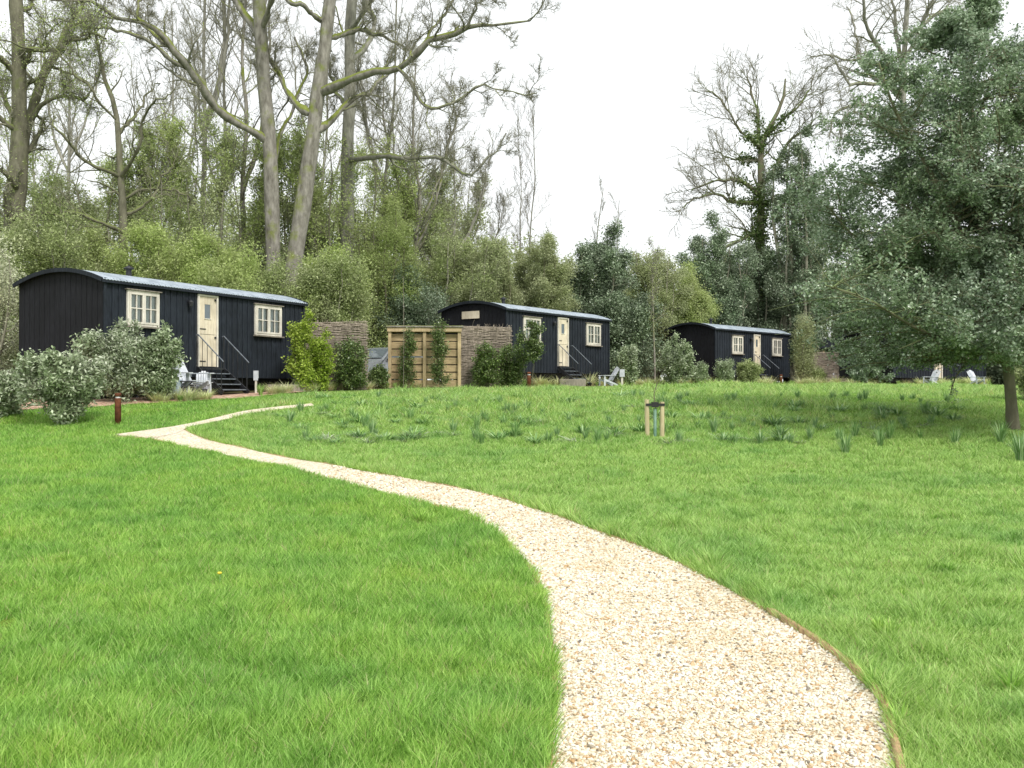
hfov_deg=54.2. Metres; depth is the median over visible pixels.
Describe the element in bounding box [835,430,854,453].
bulb leaf clump
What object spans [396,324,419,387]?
climbing plant
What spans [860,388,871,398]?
bulb leaf clump
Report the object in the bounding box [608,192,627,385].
slender tree
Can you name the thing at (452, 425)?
bulb leaf clump
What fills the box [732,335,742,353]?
window frame
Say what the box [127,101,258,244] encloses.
slender tree
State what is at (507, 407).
bulb leaf clump
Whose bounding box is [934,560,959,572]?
grass tuft
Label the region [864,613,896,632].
grass tuft
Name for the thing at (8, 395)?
silver shrub
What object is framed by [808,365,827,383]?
leafy shrub
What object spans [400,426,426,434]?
meadow weed
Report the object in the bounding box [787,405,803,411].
meadow weed
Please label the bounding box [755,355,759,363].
lower door
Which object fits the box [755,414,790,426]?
meadow weed
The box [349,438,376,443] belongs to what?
pale weed
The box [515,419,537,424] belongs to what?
meadow weed
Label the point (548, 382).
feather grass clump
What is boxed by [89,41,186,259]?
slender tree
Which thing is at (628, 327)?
evergreen tree
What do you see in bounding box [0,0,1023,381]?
sky
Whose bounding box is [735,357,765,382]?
leafy shrub
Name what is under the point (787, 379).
open shelter
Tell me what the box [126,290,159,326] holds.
window frame
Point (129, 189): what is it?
slender tree
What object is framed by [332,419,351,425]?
meadow weed
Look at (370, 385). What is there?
feather grass clump
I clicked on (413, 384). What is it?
feather grass clump
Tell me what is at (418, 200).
slender tree
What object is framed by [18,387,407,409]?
flower bed
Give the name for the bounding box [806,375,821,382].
feather grass clump
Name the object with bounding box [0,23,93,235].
slender tree
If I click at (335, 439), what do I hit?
meadow weed
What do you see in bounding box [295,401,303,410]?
bulb leaf clump
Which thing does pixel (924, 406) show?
bulb leaf clump
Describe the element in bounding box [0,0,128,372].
broad tree
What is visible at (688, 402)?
meadow weed
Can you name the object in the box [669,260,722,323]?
understory tree
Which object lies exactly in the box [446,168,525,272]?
slender tree
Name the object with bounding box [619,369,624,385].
service post
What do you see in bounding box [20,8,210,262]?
slender tree
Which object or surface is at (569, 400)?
meadow weed
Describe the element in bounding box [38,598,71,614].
grass tuft
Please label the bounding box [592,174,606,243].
slender tree
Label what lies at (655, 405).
staked sapling
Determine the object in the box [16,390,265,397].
woodland floor
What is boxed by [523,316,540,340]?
window frame
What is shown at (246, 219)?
understory tree
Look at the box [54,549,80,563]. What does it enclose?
grass tuft
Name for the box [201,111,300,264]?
slender tree
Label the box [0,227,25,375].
pale blossom shrub
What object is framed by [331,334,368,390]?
leafy shrub
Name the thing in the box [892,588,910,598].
grass tuft
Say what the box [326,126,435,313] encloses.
slender tree
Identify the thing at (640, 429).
meadow weed
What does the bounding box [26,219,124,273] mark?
understory tree
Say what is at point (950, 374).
metal steps
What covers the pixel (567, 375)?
metal steps
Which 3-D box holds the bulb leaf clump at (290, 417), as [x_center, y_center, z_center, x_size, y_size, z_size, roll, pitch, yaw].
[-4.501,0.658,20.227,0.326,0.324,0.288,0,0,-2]
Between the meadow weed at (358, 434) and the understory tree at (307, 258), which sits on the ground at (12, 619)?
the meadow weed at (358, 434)
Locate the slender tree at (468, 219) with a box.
[398,172,496,288]
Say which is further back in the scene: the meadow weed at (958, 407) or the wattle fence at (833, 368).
the wattle fence at (833, 368)
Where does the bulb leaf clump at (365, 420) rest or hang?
on the ground at (12, 619)
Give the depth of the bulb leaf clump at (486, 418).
20.35 m
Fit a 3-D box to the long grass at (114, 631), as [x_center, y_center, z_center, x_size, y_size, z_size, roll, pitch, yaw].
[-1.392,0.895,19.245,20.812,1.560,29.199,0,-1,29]
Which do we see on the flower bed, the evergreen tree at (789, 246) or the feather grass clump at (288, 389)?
the feather grass clump at (288, 389)
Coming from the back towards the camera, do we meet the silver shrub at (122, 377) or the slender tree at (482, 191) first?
the slender tree at (482, 191)
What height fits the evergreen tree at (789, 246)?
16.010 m
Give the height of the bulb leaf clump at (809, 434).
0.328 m
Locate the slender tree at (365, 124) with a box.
[324,0,466,265]
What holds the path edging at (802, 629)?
on the path at (187, 438)
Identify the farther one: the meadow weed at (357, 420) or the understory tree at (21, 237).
the understory tree at (21, 237)
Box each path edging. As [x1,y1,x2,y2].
[112,436,557,767]
[184,429,905,767]
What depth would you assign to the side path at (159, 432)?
19.30 m
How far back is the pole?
32.91 m
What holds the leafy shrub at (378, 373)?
on the flower bed
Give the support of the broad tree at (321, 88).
on the woodland floor
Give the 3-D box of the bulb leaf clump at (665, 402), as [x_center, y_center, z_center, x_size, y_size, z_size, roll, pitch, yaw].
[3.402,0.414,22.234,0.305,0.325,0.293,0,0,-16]
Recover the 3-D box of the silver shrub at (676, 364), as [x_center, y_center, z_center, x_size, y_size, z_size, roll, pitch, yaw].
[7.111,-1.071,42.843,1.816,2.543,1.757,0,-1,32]
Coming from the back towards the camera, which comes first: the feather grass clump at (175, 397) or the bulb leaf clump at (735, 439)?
the feather grass clump at (175, 397)
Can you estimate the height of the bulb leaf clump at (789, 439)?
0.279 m
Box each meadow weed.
[305,434,330,441]
[320,393,334,398]
[323,435,347,443]
[326,412,345,417]
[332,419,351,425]
[336,422,354,430]
[340,428,374,436]
[346,413,373,423]
[350,398,369,405]
[368,429,400,440]
[389,432,424,440]
[398,432,420,439]
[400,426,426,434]
[405,401,430,406]
[415,417,433,423]
[484,430,512,439]
[497,429,511,437]
[505,429,526,436]
[507,420,534,427]
[509,414,532,420]
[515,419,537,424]
[522,430,545,443]
[557,394,581,401]
[568,422,595,433]
[602,425,630,434]
[611,389,631,395]
[624,423,652,431]
[665,411,681,418]
[675,398,702,404]
[683,408,715,420]
[706,432,732,440]
[754,415,784,423]
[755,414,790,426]
[765,429,795,441]
[767,424,794,434]
[782,397,806,408]
[786,414,807,422]
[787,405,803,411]
[807,421,836,429]
[830,403,851,411]
[867,406,895,415]
[885,405,910,414]
[916,401,940,409]
[923,406,955,415]
[939,411,966,420]
[951,403,967,409]
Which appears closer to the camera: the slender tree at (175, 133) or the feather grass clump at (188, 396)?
the feather grass clump at (188, 396)
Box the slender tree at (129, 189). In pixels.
[76,132,162,272]
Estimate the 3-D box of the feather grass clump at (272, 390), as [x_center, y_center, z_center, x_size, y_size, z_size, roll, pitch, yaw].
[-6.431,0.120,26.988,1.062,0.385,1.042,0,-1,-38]
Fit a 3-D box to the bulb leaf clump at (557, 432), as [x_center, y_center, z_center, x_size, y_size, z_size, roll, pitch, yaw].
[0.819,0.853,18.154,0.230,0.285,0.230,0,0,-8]
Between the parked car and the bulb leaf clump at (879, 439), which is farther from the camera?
the parked car
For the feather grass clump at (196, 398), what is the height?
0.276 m
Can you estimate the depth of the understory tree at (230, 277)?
32.41 m
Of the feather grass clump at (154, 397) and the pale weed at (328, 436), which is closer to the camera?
the pale weed at (328, 436)
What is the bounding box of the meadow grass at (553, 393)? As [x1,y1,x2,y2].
[27,377,1023,441]
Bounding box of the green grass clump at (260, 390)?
[256,383,264,394]
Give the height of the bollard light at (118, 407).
0.692 m
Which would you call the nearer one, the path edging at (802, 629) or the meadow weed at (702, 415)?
the path edging at (802, 629)
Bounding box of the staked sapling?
[644,378,664,436]
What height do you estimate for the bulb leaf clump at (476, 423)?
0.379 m
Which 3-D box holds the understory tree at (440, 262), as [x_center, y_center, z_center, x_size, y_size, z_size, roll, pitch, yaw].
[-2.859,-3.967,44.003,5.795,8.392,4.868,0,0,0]
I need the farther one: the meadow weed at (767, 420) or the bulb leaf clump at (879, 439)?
the meadow weed at (767, 420)
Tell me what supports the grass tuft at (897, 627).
on the ground at (12, 619)
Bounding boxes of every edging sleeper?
[267,385,305,391]
[558,379,585,385]
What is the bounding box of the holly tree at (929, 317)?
[750,0,1023,429]
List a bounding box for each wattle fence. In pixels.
[305,319,369,390]
[461,321,512,387]
[811,351,845,382]
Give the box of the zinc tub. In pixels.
[160,379,183,398]
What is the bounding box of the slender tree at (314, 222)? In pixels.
[276,106,371,280]
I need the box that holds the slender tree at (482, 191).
[425,124,504,287]
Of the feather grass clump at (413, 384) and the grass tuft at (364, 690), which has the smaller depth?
the grass tuft at (364, 690)
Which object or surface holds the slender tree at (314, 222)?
on the woodland floor
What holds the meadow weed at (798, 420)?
on the ground at (12, 619)
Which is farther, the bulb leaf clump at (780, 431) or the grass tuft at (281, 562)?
the bulb leaf clump at (780, 431)
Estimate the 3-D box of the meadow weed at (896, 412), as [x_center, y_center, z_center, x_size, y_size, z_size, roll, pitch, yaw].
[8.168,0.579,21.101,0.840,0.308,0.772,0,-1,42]
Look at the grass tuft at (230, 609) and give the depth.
6.23 m
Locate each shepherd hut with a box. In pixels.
[12,265,307,398]
[437,297,611,386]
[664,318,791,383]
[836,331,985,384]
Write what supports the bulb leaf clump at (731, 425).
on the ground at (12, 619)
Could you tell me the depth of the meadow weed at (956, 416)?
20.40 m
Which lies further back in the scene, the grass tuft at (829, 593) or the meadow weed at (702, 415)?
the meadow weed at (702, 415)
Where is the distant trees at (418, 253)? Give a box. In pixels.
[31,193,850,385]
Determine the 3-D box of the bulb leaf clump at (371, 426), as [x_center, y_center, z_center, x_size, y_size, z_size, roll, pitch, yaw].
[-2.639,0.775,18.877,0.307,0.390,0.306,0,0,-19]
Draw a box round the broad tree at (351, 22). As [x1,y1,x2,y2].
[301,0,527,275]
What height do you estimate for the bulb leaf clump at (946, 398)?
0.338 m
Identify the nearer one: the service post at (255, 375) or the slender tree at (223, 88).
the service post at (255, 375)
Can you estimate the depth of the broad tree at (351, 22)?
40.84 m
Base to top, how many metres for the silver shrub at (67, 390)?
2.017 m
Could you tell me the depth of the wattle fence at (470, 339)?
34.77 m
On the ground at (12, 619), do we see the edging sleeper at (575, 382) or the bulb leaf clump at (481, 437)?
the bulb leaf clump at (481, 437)
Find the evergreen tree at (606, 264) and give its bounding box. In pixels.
[559,217,644,385]
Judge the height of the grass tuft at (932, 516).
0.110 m
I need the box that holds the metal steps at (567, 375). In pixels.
[557,344,591,385]
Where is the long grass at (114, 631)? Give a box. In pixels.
[0,391,1023,767]
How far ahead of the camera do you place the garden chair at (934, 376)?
44.58 m
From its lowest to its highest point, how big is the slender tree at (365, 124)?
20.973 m
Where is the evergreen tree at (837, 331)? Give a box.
[817,260,895,374]
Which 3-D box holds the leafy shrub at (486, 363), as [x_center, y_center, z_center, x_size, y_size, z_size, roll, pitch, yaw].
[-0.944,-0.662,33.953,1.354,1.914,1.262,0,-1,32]
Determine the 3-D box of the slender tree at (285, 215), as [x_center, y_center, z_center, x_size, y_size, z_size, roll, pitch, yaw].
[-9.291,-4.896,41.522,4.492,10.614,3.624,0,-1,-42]
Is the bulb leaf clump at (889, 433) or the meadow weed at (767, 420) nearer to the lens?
the bulb leaf clump at (889, 433)
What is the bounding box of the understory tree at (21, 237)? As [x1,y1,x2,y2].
[0,188,112,372]
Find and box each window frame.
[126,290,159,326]
[254,304,281,336]
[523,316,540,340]
[586,323,600,345]
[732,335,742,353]
[772,338,781,355]
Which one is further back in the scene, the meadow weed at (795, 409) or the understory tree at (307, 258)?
the understory tree at (307, 258)
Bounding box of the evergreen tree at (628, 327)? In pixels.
[585,285,671,385]
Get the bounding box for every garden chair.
[175,358,213,392]
[194,371,212,395]
[597,367,619,385]
[923,369,940,382]
[966,370,984,383]
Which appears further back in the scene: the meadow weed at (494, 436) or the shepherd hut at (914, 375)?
the shepherd hut at (914, 375)
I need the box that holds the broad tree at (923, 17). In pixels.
[794,0,965,285]
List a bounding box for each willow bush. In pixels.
[436,235,527,318]
[503,227,583,311]
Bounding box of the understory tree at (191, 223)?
[127,154,247,280]
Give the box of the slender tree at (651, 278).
[645,235,669,379]
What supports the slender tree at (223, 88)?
on the woodland floor
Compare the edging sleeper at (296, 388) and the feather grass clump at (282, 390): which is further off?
the edging sleeper at (296, 388)
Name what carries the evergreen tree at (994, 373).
on the woodland floor
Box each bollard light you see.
[115,393,120,424]
[527,372,530,387]
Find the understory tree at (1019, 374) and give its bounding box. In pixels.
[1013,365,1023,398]
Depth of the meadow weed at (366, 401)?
22.56 m
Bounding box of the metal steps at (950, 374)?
[938,365,962,383]
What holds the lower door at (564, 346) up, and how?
in the shepherd hut at (587, 336)
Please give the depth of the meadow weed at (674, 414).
20.81 m
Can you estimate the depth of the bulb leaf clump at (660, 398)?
22.53 m
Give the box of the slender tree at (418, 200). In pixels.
[331,16,486,289]
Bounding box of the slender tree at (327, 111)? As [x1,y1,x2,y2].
[271,0,373,221]
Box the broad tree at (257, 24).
[51,0,349,273]
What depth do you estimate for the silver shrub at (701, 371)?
44.83 m
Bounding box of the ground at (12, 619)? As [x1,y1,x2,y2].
[0,387,1023,767]
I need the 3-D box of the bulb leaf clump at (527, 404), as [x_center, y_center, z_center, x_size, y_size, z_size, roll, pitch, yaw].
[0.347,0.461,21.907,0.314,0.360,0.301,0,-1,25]
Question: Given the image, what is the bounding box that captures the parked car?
[365,347,426,382]
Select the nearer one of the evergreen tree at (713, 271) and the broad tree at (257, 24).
the broad tree at (257, 24)
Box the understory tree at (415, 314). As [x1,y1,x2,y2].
[368,259,457,379]
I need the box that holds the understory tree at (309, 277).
[284,244,379,381]
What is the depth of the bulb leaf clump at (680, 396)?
23.34 m
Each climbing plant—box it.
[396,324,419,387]
[426,318,452,387]
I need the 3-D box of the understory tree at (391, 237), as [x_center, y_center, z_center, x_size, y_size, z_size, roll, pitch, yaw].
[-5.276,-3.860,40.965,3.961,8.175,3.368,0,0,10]
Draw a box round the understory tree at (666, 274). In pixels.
[622,246,696,380]
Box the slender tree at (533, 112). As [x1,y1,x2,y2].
[507,77,551,270]
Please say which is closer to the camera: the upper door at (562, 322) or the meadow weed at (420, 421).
the meadow weed at (420, 421)
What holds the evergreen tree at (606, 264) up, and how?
on the woodland floor
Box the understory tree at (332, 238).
[265,193,356,281]
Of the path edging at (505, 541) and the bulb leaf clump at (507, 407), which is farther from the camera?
the bulb leaf clump at (507, 407)
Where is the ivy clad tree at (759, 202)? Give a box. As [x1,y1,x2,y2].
[659,43,861,326]
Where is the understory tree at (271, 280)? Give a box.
[236,241,305,382]
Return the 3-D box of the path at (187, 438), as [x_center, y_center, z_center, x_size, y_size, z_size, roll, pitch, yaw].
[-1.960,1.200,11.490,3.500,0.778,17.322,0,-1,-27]
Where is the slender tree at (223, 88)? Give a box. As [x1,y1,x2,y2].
[162,0,278,252]
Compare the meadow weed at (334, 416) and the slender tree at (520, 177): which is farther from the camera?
the slender tree at (520, 177)
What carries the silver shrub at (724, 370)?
on the ground at (12, 619)
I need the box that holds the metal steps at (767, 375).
[754,354,778,383]
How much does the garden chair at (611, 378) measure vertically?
0.768 m
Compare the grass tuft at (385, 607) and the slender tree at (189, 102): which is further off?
the slender tree at (189, 102)
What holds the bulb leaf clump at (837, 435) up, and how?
on the ground at (12, 619)
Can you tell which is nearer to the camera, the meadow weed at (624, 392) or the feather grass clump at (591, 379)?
the meadow weed at (624, 392)
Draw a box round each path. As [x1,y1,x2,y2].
[114,403,313,437]
[121,430,893,767]
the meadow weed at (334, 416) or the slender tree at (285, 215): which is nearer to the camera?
the meadow weed at (334, 416)
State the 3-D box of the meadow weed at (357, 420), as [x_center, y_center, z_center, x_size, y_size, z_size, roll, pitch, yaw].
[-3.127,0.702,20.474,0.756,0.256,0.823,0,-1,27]
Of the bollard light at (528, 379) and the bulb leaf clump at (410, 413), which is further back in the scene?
the bollard light at (528, 379)
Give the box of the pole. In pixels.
[403,276,403,386]
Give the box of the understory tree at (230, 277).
[169,213,270,292]
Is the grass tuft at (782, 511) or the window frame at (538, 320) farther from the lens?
the window frame at (538, 320)
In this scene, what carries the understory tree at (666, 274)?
on the woodland floor
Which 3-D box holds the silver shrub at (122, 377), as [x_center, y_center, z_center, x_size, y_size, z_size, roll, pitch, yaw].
[-9.432,-0.526,23.509,1.997,2.154,2.008,0,0,0]
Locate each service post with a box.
[253,371,258,392]
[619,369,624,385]
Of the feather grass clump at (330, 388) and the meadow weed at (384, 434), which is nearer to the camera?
the meadow weed at (384, 434)
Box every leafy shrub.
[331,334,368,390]
[367,363,391,388]
[469,340,502,387]
[498,341,527,386]
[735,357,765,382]
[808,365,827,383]
[835,331,896,382]
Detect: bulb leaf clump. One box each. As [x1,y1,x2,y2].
[283,410,295,421]
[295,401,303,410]
[301,427,311,437]
[351,411,358,417]
[358,412,371,427]
[366,415,378,432]
[406,409,415,419]
[447,418,460,430]
[452,398,459,406]
[469,423,479,440]
[472,412,481,428]
[475,429,488,443]
[479,409,487,420]
[482,413,489,421]
[499,413,508,424]
[504,400,511,410]
[509,421,520,436]
[511,401,520,411]
[522,398,532,408]
[540,427,554,441]
[553,424,561,436]
[581,429,589,438]
[589,425,603,443]
[603,430,610,438]
[605,413,612,423]
[656,391,663,402]
[657,420,669,433]
[661,397,668,408]
[674,428,684,441]
[675,389,682,400]
[705,415,720,433]
[729,419,735,428]
[730,431,738,443]
[753,429,767,443]
[772,400,778,408]
[774,423,786,435]
[785,433,793,442]
[805,427,815,438]
[810,416,818,425]
[827,388,837,398]
[832,427,845,439]
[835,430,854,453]
[848,420,862,436]
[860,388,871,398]
[872,426,886,445]
[882,420,897,438]
[898,415,907,425]
[916,399,931,413]
[926,414,936,422]
[944,392,950,402]
[945,426,964,441]
[991,419,1010,442]
[1004,429,1023,461]
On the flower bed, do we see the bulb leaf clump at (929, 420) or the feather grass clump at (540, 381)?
the feather grass clump at (540, 381)
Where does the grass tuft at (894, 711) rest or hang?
on the ground at (12, 619)
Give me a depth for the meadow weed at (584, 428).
18.58 m
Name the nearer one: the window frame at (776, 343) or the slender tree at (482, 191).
the slender tree at (482, 191)
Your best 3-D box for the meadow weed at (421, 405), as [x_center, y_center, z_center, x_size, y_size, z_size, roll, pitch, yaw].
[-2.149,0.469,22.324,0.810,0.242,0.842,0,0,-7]
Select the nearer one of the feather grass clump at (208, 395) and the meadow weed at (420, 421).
the meadow weed at (420, 421)
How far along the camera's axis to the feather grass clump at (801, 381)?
48.17 m
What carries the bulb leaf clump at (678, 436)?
on the ground at (12, 619)
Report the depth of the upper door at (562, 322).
39.83 m
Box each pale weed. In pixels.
[318,432,341,439]
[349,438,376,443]
[553,436,593,442]
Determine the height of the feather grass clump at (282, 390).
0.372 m
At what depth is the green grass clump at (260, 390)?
26.27 m
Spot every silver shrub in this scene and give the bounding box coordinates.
[0,364,31,416]
[9,331,115,424]
[68,316,152,403]
[129,319,190,399]
[617,343,639,384]
[654,330,698,383]
[691,361,710,382]
[712,358,734,381]
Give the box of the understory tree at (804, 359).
[788,311,822,383]
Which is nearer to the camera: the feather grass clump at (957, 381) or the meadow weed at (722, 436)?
the meadow weed at (722, 436)
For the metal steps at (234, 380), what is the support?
on the flower bed
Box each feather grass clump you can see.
[143,391,161,401]
[155,391,177,402]
[166,387,189,399]
[173,385,203,401]
[194,392,204,399]
[198,388,220,398]
[263,383,285,394]
[273,382,294,393]
[278,381,294,391]
[306,381,321,391]
[328,382,334,390]
[337,383,345,390]
[366,380,381,389]
[410,380,421,387]
[523,377,544,386]
[533,375,549,385]
[543,377,553,385]
[552,375,567,385]
[580,372,601,385]
[641,377,655,384]
[758,374,773,383]
[792,376,810,383]
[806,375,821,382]
[946,377,967,383]
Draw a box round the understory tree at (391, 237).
[332,190,433,379]
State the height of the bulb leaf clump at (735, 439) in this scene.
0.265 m
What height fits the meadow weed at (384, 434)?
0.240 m
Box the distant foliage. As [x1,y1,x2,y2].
[3,174,1006,385]
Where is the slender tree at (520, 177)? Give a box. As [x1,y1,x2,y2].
[510,90,535,277]
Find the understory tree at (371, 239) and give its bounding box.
[327,214,383,378]
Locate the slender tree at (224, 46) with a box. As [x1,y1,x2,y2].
[137,0,259,227]
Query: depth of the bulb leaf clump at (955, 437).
17.20 m
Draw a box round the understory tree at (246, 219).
[222,192,291,280]
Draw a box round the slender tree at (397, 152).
[395,112,480,289]
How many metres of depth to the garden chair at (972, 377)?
44.66 m
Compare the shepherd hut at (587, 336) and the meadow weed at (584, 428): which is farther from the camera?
the shepherd hut at (587, 336)
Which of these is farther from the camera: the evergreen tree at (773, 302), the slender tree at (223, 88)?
the evergreen tree at (773, 302)
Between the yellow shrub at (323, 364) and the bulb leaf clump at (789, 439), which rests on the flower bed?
the yellow shrub at (323, 364)
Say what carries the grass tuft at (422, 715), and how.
on the ground at (12, 619)
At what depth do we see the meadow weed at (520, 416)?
20.46 m
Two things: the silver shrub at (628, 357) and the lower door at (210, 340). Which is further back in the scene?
the silver shrub at (628, 357)
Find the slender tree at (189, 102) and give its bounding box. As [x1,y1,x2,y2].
[115,0,232,277]
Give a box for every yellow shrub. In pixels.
[281,308,322,389]
[308,327,336,391]
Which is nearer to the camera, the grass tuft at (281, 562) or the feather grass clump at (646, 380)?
the grass tuft at (281, 562)
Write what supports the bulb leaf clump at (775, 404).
on the ground at (12, 619)
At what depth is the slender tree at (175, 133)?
41.37 m
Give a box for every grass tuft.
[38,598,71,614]
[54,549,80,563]
[223,601,248,618]
[266,557,290,568]
[309,505,329,515]
[322,658,367,684]
[344,675,398,702]
[371,603,392,617]
[401,692,446,723]
[411,510,428,520]
[415,514,430,522]
[777,507,786,513]
[822,588,836,598]
[850,661,898,688]
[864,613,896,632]
[873,696,920,726]
[874,616,908,633]
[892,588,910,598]
[927,512,939,518]
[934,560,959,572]
[991,663,1023,693]
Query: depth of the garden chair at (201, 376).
25.86 m
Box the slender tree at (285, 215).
[236,142,340,282]
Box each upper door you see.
[200,296,215,334]
[559,319,567,344]
[755,336,759,354]
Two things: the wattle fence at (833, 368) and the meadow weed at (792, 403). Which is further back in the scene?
the wattle fence at (833, 368)
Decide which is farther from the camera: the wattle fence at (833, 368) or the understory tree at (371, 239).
the wattle fence at (833, 368)
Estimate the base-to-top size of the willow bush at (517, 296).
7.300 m
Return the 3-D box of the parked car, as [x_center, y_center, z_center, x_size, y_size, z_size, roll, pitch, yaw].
[-4.819,-0.623,36.989,1.800,1.470,4.240,0,-1,28]
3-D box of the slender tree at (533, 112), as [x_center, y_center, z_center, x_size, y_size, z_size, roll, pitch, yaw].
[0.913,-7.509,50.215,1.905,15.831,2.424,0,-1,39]
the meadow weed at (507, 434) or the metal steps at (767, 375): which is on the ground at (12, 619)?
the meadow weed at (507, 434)
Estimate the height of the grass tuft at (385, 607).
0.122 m
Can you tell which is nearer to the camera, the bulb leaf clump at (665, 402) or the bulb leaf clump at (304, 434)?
the bulb leaf clump at (304, 434)
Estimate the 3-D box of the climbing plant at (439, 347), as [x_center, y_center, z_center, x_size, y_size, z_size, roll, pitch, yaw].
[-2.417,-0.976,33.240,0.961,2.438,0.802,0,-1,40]
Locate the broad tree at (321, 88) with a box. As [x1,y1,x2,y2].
[220,0,562,384]
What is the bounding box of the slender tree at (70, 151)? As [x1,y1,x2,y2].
[2,0,137,224]
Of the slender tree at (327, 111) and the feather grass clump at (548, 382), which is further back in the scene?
the slender tree at (327, 111)
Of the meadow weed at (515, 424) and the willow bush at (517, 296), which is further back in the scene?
the willow bush at (517, 296)
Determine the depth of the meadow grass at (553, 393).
23.00 m
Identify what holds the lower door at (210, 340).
in the shepherd hut at (58, 307)
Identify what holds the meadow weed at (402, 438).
on the ground at (12, 619)
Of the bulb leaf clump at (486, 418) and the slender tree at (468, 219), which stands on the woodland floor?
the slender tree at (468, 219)
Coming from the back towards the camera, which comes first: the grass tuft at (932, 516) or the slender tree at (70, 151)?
the slender tree at (70, 151)
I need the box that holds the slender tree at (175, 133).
[94,102,200,251]
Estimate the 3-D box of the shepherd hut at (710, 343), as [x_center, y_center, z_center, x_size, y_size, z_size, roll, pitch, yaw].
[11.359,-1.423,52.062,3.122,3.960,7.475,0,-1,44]
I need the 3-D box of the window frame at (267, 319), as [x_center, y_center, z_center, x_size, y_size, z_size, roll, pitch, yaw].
[-7.111,-1.847,29.154,0.095,0.880,1.141,0,-1,27]
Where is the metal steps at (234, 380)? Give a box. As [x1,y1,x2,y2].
[196,334,249,394]
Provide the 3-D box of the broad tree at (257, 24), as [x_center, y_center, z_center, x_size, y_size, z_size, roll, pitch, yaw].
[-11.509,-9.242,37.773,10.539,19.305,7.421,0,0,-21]
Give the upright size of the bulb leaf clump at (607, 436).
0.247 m
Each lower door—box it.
[200,334,215,366]
[559,344,567,365]
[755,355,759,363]
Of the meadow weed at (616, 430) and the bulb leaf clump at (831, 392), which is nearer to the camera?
the meadow weed at (616, 430)
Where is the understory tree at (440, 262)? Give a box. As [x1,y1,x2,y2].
[390,202,512,379]
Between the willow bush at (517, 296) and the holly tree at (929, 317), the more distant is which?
the willow bush at (517, 296)
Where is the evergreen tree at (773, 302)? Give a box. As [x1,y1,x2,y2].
[721,238,811,370]
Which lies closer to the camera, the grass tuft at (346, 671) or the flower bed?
the grass tuft at (346, 671)
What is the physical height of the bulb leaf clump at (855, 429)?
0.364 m
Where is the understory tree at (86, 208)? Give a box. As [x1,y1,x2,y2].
[24,166,111,272]
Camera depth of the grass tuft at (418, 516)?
10.24 m
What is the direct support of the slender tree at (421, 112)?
on the woodland floor
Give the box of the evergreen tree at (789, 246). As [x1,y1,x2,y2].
[757,121,833,381]
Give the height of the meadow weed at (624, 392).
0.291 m
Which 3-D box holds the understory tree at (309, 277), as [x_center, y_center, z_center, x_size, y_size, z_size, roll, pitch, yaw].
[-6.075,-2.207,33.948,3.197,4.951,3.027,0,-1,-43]
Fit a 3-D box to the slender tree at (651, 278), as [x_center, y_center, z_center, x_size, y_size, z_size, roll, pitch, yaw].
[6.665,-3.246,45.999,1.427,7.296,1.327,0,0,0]
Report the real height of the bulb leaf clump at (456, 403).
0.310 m
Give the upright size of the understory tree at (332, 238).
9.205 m
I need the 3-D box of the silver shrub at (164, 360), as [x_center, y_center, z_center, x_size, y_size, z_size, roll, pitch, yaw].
[-8.455,-0.520,23.995,1.401,2.078,1.186,0,0,-20]
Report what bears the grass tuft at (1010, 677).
on the ground at (12, 619)
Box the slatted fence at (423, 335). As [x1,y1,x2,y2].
[386,325,463,388]
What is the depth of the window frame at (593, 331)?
41.65 m
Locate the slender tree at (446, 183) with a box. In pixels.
[358,141,462,284]
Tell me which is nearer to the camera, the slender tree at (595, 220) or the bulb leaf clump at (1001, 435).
the bulb leaf clump at (1001, 435)
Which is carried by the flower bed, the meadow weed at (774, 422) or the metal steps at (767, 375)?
the metal steps at (767, 375)
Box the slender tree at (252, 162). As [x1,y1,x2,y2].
[165,0,312,278]
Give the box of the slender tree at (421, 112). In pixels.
[332,71,438,379]
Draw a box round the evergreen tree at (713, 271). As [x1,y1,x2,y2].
[672,206,763,325]
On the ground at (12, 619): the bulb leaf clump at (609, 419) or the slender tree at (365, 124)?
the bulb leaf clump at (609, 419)
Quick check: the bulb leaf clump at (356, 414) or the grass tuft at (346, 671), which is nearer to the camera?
the grass tuft at (346, 671)
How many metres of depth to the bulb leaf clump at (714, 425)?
18.93 m
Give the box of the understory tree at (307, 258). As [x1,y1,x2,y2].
[281,234,383,381]
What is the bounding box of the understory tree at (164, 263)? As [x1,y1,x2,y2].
[98,212,213,282]
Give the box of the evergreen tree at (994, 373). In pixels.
[977,363,1022,384]
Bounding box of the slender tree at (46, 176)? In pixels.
[0,113,69,257]
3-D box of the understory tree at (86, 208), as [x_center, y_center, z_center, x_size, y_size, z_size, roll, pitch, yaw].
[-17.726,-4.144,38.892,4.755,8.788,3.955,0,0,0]
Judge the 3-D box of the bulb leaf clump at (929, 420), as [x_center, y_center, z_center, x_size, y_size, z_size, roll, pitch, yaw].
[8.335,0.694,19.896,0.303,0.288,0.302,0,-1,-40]
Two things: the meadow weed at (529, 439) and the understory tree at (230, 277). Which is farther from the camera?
the understory tree at (230, 277)
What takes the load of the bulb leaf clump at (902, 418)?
on the ground at (12, 619)
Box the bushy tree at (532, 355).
[511,318,546,382]
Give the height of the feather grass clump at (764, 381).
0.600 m

